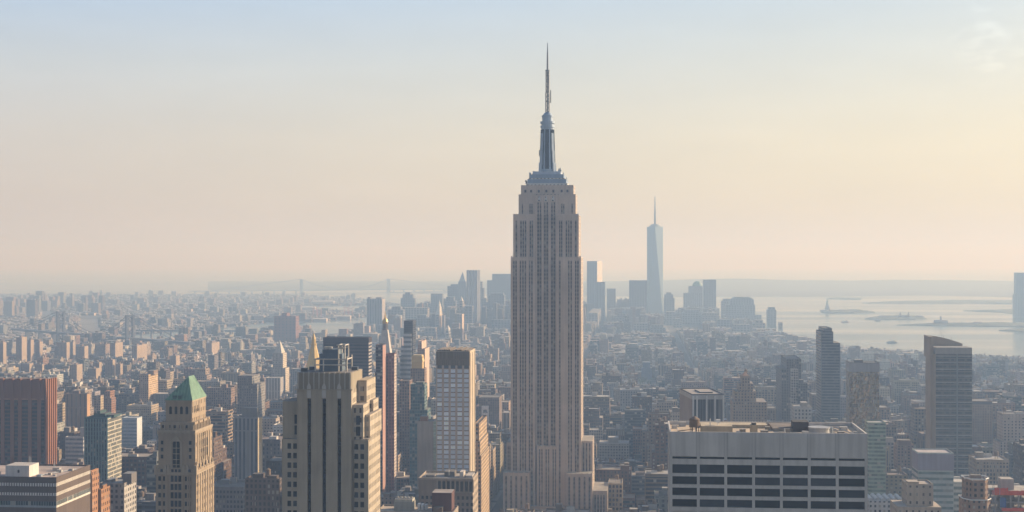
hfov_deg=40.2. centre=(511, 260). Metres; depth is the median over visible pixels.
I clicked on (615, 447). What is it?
warehouse building
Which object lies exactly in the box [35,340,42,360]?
housing slab
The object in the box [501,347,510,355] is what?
loft building
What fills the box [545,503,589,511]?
loft building
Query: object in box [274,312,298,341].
apartment building
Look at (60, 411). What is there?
apartment building
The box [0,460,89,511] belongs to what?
office building
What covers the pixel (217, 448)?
office building
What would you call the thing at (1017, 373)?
apartment building
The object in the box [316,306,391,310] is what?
channel water
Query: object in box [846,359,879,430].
apartment tower
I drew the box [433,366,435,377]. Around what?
loft building
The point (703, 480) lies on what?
window
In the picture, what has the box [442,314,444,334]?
office building
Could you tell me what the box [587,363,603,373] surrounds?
loft building
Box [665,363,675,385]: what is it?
loft building
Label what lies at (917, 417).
office building
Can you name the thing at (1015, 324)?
shore
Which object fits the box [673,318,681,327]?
office tower
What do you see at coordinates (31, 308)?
office building
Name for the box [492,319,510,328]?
office tower
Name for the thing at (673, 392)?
loft building
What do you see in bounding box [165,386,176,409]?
apartment building
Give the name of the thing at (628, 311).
office building
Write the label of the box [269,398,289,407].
loft building
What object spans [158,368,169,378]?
apartment building
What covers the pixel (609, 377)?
loft building
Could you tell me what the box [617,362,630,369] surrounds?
loft building
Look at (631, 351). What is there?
loft building
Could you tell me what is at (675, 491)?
window
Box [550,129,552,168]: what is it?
mast window
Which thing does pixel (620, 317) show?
office tower
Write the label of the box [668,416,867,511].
office building
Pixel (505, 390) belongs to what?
apartment building
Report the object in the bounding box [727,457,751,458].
window
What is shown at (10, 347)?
apartment building
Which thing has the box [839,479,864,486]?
window
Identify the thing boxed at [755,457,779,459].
window
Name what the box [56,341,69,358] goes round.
housing slab
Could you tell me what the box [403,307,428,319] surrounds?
office tower
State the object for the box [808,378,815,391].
apartment building
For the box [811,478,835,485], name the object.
window
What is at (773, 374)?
loft building
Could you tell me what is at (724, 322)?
office tower
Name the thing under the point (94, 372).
housing slab
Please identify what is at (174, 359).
housing slab
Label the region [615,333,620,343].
apartment building
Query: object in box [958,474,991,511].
apartment building
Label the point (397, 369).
apartment building
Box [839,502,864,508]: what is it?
window
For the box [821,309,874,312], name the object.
island
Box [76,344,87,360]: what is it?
housing slab
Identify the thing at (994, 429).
loft building
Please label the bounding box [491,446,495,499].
apartment building
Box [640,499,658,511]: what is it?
apartment building
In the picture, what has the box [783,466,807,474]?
window
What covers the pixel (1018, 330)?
shore
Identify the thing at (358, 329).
loft building
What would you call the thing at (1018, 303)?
office tower
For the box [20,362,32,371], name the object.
housing slab
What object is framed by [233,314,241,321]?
loft building
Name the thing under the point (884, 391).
office building
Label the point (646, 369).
office tower
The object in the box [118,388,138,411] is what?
loft building
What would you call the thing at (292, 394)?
loft building
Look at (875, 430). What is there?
office building
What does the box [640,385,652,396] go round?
apartment building
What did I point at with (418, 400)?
apartment tower
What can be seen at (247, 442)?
office building
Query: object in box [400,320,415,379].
apartment tower
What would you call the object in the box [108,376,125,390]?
apartment building
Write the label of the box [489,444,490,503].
apartment building
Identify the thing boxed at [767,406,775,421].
apartment building
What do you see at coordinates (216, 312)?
distant city
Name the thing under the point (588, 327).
loft building
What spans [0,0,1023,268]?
sky
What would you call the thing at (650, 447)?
loft building
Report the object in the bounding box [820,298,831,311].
statue
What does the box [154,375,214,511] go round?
office tower
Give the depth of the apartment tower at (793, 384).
1699.73 m
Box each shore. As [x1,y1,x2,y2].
[828,297,862,299]
[868,300,1012,303]
[901,322,1023,326]
[964,309,1012,313]
[999,328,1023,331]
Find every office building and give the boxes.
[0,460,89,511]
[4,300,14,316]
[26,299,37,316]
[57,391,63,401]
[65,427,83,463]
[99,295,104,309]
[99,471,136,511]
[122,416,141,447]
[122,451,152,483]
[132,445,154,451]
[136,491,155,511]
[147,450,157,492]
[158,377,172,391]
[174,376,185,385]
[206,404,232,442]
[212,431,221,479]
[214,477,244,511]
[222,442,231,478]
[226,381,236,403]
[233,414,238,441]
[234,407,261,479]
[245,468,281,511]
[260,375,265,398]
[266,377,283,399]
[273,416,282,433]
[396,393,398,409]
[396,410,398,433]
[418,469,477,511]
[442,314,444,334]
[448,307,455,331]
[475,381,477,410]
[479,394,501,429]
[481,305,486,324]
[487,308,492,321]
[583,392,609,432]
[608,474,622,511]
[620,384,643,411]
[623,313,630,332]
[626,308,631,330]
[630,306,635,329]
[632,392,651,420]
[642,409,670,462]
[644,464,667,502]
[652,417,667,468]
[657,397,673,411]
[663,416,667,450]
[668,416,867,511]
[669,405,679,420]
[723,373,739,404]
[754,383,775,405]
[764,378,775,385]
[792,401,811,421]
[809,392,815,409]
[840,394,845,419]
[841,379,845,393]
[865,420,885,494]
[879,383,889,397]
[879,405,889,420]
[886,446,888,470]
[890,479,940,511]
[891,376,919,403]
[908,403,924,447]
[912,448,953,511]
[918,384,924,396]
[954,477,961,511]
[968,450,1008,503]
[983,389,1010,397]
[992,399,1015,420]
[993,407,1023,456]
[1000,392,1023,410]
[1010,380,1023,392]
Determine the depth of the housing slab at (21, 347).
3363.46 m
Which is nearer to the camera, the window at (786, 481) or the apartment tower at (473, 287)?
the window at (786, 481)
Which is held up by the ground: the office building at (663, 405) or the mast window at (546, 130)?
the office building at (663, 405)
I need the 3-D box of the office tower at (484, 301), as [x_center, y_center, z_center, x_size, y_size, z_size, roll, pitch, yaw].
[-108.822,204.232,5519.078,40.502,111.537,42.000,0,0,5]
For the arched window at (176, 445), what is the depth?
749.64 m
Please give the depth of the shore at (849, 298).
9349.14 m
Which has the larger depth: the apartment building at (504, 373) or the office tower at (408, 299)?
the office tower at (408, 299)
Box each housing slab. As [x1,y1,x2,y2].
[0,341,5,363]
[16,335,26,361]
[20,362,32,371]
[28,338,33,360]
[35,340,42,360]
[35,363,43,371]
[54,346,58,357]
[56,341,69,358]
[70,340,75,358]
[70,363,82,380]
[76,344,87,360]
[88,367,99,378]
[93,360,101,377]
[105,359,108,376]
[109,358,114,375]
[110,341,122,356]
[116,362,122,375]
[132,344,141,359]
[139,342,146,359]
[170,354,179,364]
[206,341,219,354]
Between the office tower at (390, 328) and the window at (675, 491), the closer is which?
the window at (675, 491)
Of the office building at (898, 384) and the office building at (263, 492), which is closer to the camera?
the office building at (263, 492)
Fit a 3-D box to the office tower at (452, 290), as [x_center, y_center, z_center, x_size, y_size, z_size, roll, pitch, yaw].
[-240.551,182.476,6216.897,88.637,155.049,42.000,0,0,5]
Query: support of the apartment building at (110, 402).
on the ground
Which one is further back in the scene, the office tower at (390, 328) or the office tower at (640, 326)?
the office tower at (640, 326)
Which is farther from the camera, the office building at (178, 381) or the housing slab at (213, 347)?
the housing slab at (213, 347)
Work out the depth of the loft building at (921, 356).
3316.09 m
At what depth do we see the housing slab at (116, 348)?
3504.28 m
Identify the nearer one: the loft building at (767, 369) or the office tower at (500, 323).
the loft building at (767, 369)
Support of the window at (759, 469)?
in the office building at (717, 465)
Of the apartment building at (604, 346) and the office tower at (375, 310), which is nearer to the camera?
the apartment building at (604, 346)
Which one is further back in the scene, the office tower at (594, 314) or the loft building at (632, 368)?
the office tower at (594, 314)
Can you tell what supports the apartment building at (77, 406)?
on the ground
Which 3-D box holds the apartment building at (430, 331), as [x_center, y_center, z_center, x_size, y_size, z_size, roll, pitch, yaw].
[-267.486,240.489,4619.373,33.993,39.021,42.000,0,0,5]
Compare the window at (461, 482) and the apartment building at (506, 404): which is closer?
the window at (461, 482)
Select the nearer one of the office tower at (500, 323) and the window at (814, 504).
the window at (814, 504)
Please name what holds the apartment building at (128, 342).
on the ground
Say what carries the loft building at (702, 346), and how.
on the ground
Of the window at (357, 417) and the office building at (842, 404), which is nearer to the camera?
the window at (357, 417)
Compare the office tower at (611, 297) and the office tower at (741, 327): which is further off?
the office tower at (611, 297)
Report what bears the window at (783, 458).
in the office building at (717, 465)
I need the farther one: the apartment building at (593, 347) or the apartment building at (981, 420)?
the apartment building at (593, 347)
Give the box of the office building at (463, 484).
[418,469,477,511]
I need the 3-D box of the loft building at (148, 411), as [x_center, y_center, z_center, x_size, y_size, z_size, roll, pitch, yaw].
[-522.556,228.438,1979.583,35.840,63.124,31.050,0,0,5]
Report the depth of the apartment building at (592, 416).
1861.86 m
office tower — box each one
[0,376,56,463]
[42,301,50,310]
[84,409,121,482]
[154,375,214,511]
[237,373,264,415]
[282,344,381,511]
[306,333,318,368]
[323,336,371,377]
[367,297,384,329]
[378,325,393,332]
[388,306,404,325]
[401,292,415,307]
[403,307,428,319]
[410,354,427,406]
[415,314,429,325]
[429,294,443,312]
[435,300,442,334]
[436,347,474,470]
[444,297,456,312]
[445,326,449,337]
[447,284,457,300]
[457,272,466,303]
[457,296,464,312]
[465,306,473,323]
[480,281,484,300]
[480,298,487,308]
[487,274,510,298]
[488,293,504,316]
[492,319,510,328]
[587,261,601,307]
[588,308,600,328]
[596,282,604,322]
[607,288,615,308]
[611,313,625,321]
[629,280,646,312]
[634,323,647,329]
[641,361,651,379]
[650,325,665,332]
[664,292,674,319]
[666,311,674,324]
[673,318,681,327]
[679,388,723,420]
[682,309,700,323]
[683,281,702,307]
[702,313,718,321]
[703,280,715,308]
[717,319,729,327]
[721,297,761,320]
[721,299,729,313]
[730,369,766,421]
[733,324,749,331]
[752,319,764,327]
[766,307,775,324]
[1013,273,1023,317]
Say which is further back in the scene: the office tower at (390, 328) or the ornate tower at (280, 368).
the office tower at (390, 328)
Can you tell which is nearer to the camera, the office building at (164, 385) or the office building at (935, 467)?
the office building at (935, 467)
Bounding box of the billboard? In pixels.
[482,406,488,422]
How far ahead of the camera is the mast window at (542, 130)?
1305.41 m
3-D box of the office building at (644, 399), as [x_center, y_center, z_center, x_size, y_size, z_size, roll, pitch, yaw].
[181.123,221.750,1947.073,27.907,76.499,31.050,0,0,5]
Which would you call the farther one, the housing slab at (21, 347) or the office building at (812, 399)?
the housing slab at (21, 347)
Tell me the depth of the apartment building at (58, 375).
2737.14 m
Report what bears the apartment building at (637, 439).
on the ground
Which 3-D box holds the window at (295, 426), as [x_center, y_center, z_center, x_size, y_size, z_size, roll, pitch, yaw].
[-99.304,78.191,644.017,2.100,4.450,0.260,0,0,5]
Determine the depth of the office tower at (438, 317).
4906.54 m
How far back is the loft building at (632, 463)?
1512.68 m
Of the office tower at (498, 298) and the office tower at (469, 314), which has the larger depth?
the office tower at (498, 298)
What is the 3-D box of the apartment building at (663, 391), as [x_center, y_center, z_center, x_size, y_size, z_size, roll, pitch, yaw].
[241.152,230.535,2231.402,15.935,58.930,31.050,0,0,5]
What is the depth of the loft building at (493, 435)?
1636.23 m
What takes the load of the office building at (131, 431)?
on the ground
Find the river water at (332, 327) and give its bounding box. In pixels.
[61,315,387,340]
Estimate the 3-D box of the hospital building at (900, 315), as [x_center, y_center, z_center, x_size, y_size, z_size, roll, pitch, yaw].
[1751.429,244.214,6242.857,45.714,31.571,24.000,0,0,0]
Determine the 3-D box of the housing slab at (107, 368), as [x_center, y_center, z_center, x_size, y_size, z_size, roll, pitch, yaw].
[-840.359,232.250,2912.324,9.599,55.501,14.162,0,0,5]
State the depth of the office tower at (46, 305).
7199.08 m
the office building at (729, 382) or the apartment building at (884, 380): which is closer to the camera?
the office building at (729, 382)
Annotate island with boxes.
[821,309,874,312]
[865,315,926,319]
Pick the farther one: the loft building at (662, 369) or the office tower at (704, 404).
the loft building at (662, 369)
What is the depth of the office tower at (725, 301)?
6099.13 m
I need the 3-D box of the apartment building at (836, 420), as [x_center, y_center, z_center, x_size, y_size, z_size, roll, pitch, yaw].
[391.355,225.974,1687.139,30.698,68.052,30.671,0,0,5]
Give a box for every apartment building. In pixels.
[6,340,15,355]
[44,362,53,369]
[49,372,62,381]
[57,399,64,420]
[65,390,89,428]
[94,395,103,412]
[104,390,115,412]
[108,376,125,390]
[124,357,135,363]
[125,338,132,346]
[139,370,157,402]
[142,426,152,444]
[153,418,165,438]
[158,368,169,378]
[160,346,172,357]
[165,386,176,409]
[184,367,195,377]
[194,365,211,380]
[198,377,225,392]
[207,384,234,410]
[262,411,281,435]
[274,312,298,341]
[290,348,299,359]
[290,365,303,391]
[388,314,394,328]
[395,317,401,330]
[396,364,399,375]
[399,379,411,471]
[425,327,436,338]
[457,314,463,328]
[471,336,479,345]
[475,415,489,511]
[476,325,484,338]
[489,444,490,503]
[490,438,502,486]
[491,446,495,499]
[498,336,505,350]
[498,364,510,381]
[498,382,510,399]
[502,400,510,409]
[502,409,510,428]
[583,407,602,427]
[589,342,597,354]
[590,382,602,394]
[599,339,608,352]
[604,355,613,367]
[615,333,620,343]
[623,490,634,508]
[625,405,644,458]
[628,372,635,384]
[633,422,647,458]
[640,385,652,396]
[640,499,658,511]
[652,386,664,397]
[654,487,667,511]
[658,386,667,396]
[670,337,676,347]
[671,367,683,387]
[684,328,690,346]
[709,335,715,352]
[750,337,758,346]
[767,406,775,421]
[778,322,782,327]
[797,379,807,403]
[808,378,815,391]
[812,411,814,421]
[824,418,845,422]
[879,375,888,386]
[886,422,896,441]
[887,399,898,413]
[888,367,905,383]
[894,439,913,469]
[902,353,910,361]
[905,364,915,378]
[908,358,917,374]
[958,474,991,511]
[972,398,991,443]
[988,375,999,386]
[993,357,1004,375]
[1008,363,1017,369]
[1015,369,1023,381]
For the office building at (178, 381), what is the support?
on the ground
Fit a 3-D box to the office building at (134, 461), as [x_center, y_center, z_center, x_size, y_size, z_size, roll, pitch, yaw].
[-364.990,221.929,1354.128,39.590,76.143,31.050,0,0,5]
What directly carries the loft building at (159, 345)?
on the ground
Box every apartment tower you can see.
[375,344,385,492]
[386,353,395,492]
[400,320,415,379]
[410,381,430,488]
[417,339,428,396]
[417,416,435,487]
[467,270,479,322]
[776,355,800,421]
[790,369,797,421]
[816,326,839,421]
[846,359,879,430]
[924,333,971,477]
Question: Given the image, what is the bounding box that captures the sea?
[0,269,1023,293]
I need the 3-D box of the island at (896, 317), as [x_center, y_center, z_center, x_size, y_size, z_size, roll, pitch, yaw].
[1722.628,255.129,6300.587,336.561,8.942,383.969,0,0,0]
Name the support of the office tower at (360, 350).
on the ground
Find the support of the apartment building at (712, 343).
on the ground
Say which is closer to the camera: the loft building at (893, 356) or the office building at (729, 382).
the office building at (729, 382)
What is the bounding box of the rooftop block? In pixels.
[380,489,457,511]
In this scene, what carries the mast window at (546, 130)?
in the skyscraper at (550, 454)
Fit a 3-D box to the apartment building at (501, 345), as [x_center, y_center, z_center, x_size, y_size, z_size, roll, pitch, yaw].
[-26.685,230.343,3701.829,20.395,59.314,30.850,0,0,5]
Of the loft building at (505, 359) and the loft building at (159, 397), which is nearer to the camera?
the loft building at (159, 397)
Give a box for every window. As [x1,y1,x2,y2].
[173,442,179,467]
[294,425,296,434]
[356,416,359,424]
[356,427,359,435]
[456,481,458,490]
[460,481,462,490]
[469,482,471,491]
[541,129,543,168]
[545,129,548,168]
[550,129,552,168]
[672,456,696,458]
[672,464,696,472]
[672,476,696,483]
[672,488,696,494]
[672,499,696,506]
[700,457,723,458]
[700,465,723,472]
[700,477,723,484]
[700,488,723,495]
[700,499,723,506]
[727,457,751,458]
[727,465,751,473]
[727,477,751,484]
[727,488,751,495]
[727,500,751,507]
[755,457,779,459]
[755,465,779,473]
[755,477,779,484]
[755,489,779,496]
[755,500,779,507]
[783,458,807,459]
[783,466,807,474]
[783,478,807,485]
[783,489,807,496]
[783,501,807,507]
[811,458,835,460]
[811,466,835,474]
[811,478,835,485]
[811,490,835,496]
[811,501,835,508]
[839,458,864,460]
[839,466,864,474]
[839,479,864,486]
[839,490,864,497]
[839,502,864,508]
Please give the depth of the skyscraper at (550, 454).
1288.84 m
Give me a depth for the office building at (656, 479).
1262.86 m
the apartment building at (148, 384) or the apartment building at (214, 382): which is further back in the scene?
the apartment building at (214, 382)
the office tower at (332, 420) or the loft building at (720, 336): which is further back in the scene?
the loft building at (720, 336)
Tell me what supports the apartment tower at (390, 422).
on the ground
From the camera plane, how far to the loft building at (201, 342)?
3876.11 m
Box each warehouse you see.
[302,306,315,309]
[312,300,334,303]
[312,318,327,321]
[333,315,350,319]
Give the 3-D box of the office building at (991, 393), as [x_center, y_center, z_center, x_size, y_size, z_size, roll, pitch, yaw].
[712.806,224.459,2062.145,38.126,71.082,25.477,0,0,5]
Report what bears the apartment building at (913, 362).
on the ground
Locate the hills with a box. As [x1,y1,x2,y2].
[208,279,1013,289]
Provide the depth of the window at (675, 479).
560.22 m
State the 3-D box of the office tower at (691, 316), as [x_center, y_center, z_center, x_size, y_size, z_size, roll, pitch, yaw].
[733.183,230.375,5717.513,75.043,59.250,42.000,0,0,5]
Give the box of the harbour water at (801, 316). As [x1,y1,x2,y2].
[307,292,1023,356]
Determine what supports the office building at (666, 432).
on the ground
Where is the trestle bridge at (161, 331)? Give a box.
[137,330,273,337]
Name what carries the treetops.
on the ground
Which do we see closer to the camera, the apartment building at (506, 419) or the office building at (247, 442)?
the office building at (247, 442)
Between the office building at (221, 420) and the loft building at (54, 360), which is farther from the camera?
the loft building at (54, 360)
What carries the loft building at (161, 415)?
on the ground
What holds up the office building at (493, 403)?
on the ground
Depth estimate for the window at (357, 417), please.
639.63 m
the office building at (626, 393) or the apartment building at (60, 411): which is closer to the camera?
the apartment building at (60, 411)
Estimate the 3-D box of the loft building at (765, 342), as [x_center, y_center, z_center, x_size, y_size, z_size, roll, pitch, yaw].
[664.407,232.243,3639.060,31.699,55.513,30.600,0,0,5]
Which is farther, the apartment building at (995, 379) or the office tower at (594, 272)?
the office tower at (594, 272)
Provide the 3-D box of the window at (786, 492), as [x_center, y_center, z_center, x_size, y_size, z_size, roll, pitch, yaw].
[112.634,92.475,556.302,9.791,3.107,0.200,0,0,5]
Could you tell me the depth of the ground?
10687.53 m
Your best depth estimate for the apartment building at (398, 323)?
4763.96 m
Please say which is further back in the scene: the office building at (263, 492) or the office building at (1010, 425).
the office building at (1010, 425)
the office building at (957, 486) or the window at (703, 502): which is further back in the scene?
the office building at (957, 486)
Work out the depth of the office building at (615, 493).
1309.56 m
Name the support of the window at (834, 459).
in the office building at (717, 465)
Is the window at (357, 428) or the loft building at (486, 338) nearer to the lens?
the window at (357, 428)
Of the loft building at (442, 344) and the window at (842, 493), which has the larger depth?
the loft building at (442, 344)
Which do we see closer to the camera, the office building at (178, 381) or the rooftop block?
the rooftop block
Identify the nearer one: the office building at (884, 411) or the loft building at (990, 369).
the office building at (884, 411)
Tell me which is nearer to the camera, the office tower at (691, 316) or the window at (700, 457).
the window at (700, 457)
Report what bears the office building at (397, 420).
on the ground
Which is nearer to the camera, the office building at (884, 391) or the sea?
the office building at (884, 391)
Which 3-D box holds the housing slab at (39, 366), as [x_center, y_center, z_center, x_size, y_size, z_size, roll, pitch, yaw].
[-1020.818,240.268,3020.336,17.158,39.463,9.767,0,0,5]
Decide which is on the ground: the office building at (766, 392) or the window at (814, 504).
the office building at (766, 392)
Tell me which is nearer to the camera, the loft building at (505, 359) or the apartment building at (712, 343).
the loft building at (505, 359)
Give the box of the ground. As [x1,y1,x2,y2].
[5,290,1013,511]
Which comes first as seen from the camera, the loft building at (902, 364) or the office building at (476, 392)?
the office building at (476, 392)
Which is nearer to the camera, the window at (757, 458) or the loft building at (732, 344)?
the window at (757, 458)
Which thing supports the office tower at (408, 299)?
on the ground
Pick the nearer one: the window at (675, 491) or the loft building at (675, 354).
the window at (675, 491)
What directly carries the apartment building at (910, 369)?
on the ground
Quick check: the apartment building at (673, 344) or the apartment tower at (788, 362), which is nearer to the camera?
the apartment tower at (788, 362)
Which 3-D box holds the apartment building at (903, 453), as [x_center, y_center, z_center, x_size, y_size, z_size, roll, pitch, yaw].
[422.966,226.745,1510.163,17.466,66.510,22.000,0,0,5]
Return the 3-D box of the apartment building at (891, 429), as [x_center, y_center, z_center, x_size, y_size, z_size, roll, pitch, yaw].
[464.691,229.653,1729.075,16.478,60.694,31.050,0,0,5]
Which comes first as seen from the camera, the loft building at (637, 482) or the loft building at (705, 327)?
the loft building at (637, 482)
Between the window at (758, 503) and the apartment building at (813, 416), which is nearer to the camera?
the window at (758, 503)
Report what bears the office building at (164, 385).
on the ground
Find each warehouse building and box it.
[599,436,628,459]
[868,493,901,511]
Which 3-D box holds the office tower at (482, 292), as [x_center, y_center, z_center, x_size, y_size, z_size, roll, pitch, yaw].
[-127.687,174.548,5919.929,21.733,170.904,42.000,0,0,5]
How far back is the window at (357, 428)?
639.63 m
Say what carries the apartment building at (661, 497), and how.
on the ground
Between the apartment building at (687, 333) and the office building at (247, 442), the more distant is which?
the apartment building at (687, 333)
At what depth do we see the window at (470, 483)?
927.49 m
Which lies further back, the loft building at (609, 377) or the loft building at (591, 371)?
the loft building at (591, 371)
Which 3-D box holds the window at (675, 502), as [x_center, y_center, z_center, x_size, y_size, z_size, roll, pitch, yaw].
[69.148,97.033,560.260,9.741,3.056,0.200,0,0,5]
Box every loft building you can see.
[0,373,18,376]
[19,372,39,376]
[49,356,64,363]
[90,468,98,511]
[98,484,109,511]
[115,362,131,375]
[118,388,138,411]
[127,399,158,425]
[136,484,146,498]
[147,436,156,445]
[153,341,167,350]
[153,392,167,409]
[153,410,165,424]
[162,317,170,326]
[174,333,186,345]
[179,325,189,337]
[182,360,196,367]
[192,339,205,351]
[221,369,243,383]
[223,442,233,458]
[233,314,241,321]
[236,325,247,337]
[265,408,282,415]
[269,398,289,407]
[287,359,299,372]
[288,384,296,397]
[353,322,364,335]
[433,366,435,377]
[436,341,447,347]
[451,327,463,342]
[475,361,481,378]
[481,335,490,344]
[487,430,504,471]
[496,469,499,494]
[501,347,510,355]
[501,355,510,365]
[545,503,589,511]
[583,383,590,393]
[583,422,589,434]
[584,363,596,378]
[585,322,592,337]
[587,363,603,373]
[595,462,631,492]
[602,371,621,386]
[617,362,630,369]
[625,343,638,363]
[625,365,637,384]
[628,459,647,470]
[631,471,644,507]
[634,462,651,470]
[636,495,644,507]
[647,444,654,466]
[651,335,661,343]
[658,361,672,375]
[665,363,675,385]
[668,387,678,400]
[673,351,683,361]
[697,338,707,354]
[702,322,709,332]
[715,330,724,343]
[726,334,738,349]
[740,333,750,344]
[761,339,773,346]
[763,362,773,376]
[771,369,775,379]
[772,352,784,364]
[813,353,815,370]
[875,359,889,369]
[885,351,898,362]
[895,360,907,368]
[911,397,924,405]
[917,353,924,361]
[982,361,999,381]
[990,355,1005,360]
[992,421,996,438]
[1007,369,1021,380]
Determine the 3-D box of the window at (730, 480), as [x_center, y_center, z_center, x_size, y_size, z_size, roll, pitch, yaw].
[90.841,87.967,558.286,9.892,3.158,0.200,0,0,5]
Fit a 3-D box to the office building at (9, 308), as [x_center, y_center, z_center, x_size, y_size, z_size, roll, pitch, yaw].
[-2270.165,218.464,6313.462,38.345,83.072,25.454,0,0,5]
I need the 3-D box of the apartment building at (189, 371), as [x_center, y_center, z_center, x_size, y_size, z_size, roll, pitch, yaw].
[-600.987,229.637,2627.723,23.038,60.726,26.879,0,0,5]
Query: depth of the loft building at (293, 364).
2878.64 m
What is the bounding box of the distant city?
[0,289,1023,511]
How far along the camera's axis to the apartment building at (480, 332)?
4287.07 m
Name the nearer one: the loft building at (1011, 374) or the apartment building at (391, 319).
the loft building at (1011, 374)
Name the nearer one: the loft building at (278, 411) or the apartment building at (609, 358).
the loft building at (278, 411)
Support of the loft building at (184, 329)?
on the ground
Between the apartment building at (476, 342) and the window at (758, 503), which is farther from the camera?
the apartment building at (476, 342)
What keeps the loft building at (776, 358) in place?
on the ground
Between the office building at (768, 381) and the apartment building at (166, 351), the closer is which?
the office building at (768, 381)
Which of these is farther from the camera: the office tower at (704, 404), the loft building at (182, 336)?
the loft building at (182, 336)
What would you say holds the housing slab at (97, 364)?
on the ground
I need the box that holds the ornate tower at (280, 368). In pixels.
[271,340,288,393]
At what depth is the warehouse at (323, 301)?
8209.78 m
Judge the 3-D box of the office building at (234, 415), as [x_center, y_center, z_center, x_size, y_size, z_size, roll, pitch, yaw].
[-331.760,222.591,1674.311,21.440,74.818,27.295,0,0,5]
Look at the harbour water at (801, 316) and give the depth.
6148.56 m
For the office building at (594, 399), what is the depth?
1906.08 m
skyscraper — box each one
[503,43,607,511]
[647,202,662,313]
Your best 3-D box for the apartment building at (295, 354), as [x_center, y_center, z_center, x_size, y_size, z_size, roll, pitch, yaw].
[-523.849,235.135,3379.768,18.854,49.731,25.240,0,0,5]
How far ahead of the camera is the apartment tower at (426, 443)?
1239.58 m
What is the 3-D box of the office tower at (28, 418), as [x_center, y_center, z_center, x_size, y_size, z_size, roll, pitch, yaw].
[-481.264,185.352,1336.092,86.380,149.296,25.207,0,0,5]
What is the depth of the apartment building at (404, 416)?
1599.46 m
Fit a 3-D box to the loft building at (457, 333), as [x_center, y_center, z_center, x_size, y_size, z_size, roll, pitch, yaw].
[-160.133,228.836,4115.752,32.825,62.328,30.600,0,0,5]
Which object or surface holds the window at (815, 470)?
in the office building at (717, 465)
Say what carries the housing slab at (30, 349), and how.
on the ground
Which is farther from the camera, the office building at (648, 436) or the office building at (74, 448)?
the office building at (648, 436)
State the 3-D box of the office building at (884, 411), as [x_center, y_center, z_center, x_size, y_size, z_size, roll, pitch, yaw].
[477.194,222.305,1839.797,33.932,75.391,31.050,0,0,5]
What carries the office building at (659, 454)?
on the ground
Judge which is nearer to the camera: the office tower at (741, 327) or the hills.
the office tower at (741, 327)
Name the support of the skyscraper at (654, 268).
on the ground
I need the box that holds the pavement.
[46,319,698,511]
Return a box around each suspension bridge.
[10,311,194,344]
[189,279,486,293]
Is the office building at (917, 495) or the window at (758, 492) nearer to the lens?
the window at (758, 492)
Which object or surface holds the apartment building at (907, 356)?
on the ground
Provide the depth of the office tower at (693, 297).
6196.82 m
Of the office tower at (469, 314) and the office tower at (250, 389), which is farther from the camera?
the office tower at (469, 314)
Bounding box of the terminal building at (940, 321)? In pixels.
[934,316,947,323]
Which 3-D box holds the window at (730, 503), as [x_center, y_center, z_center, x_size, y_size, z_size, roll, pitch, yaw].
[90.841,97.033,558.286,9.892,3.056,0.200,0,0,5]
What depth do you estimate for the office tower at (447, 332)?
4299.98 m
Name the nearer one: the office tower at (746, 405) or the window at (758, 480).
the window at (758, 480)
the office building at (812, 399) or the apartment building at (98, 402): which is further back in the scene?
the apartment building at (98, 402)
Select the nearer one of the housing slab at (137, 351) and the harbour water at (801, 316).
the housing slab at (137, 351)
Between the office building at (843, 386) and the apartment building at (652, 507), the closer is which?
the apartment building at (652, 507)
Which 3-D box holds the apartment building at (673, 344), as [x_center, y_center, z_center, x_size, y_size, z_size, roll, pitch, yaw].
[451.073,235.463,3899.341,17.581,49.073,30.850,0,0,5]
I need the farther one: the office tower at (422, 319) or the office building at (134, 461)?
the office tower at (422, 319)
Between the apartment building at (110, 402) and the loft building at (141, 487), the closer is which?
the loft building at (141, 487)
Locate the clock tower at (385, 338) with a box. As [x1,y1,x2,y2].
[380,313,391,352]
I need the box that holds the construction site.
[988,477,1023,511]
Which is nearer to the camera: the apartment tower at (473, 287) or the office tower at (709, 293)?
the apartment tower at (473, 287)
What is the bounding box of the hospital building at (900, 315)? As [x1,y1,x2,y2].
[898,312,909,316]
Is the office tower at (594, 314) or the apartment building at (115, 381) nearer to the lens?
the apartment building at (115, 381)
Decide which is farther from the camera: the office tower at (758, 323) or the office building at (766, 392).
the office tower at (758, 323)
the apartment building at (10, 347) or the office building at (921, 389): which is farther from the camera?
the apartment building at (10, 347)
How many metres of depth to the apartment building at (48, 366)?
3053.49 m
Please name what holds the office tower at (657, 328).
on the ground
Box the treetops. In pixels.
[242,309,1012,384]
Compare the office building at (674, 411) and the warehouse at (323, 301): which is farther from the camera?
the warehouse at (323, 301)
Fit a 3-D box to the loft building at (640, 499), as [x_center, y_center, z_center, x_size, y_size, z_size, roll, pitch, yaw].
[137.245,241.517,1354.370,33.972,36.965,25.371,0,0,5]
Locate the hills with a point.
(746, 284)
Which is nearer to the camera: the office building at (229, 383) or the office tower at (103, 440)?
the office tower at (103, 440)
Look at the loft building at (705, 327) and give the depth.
4700.72 m
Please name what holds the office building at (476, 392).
on the ground
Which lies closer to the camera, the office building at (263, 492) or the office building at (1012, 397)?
the office building at (263, 492)
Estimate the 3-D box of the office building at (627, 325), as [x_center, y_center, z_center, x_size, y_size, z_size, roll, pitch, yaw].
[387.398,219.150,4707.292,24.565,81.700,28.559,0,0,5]

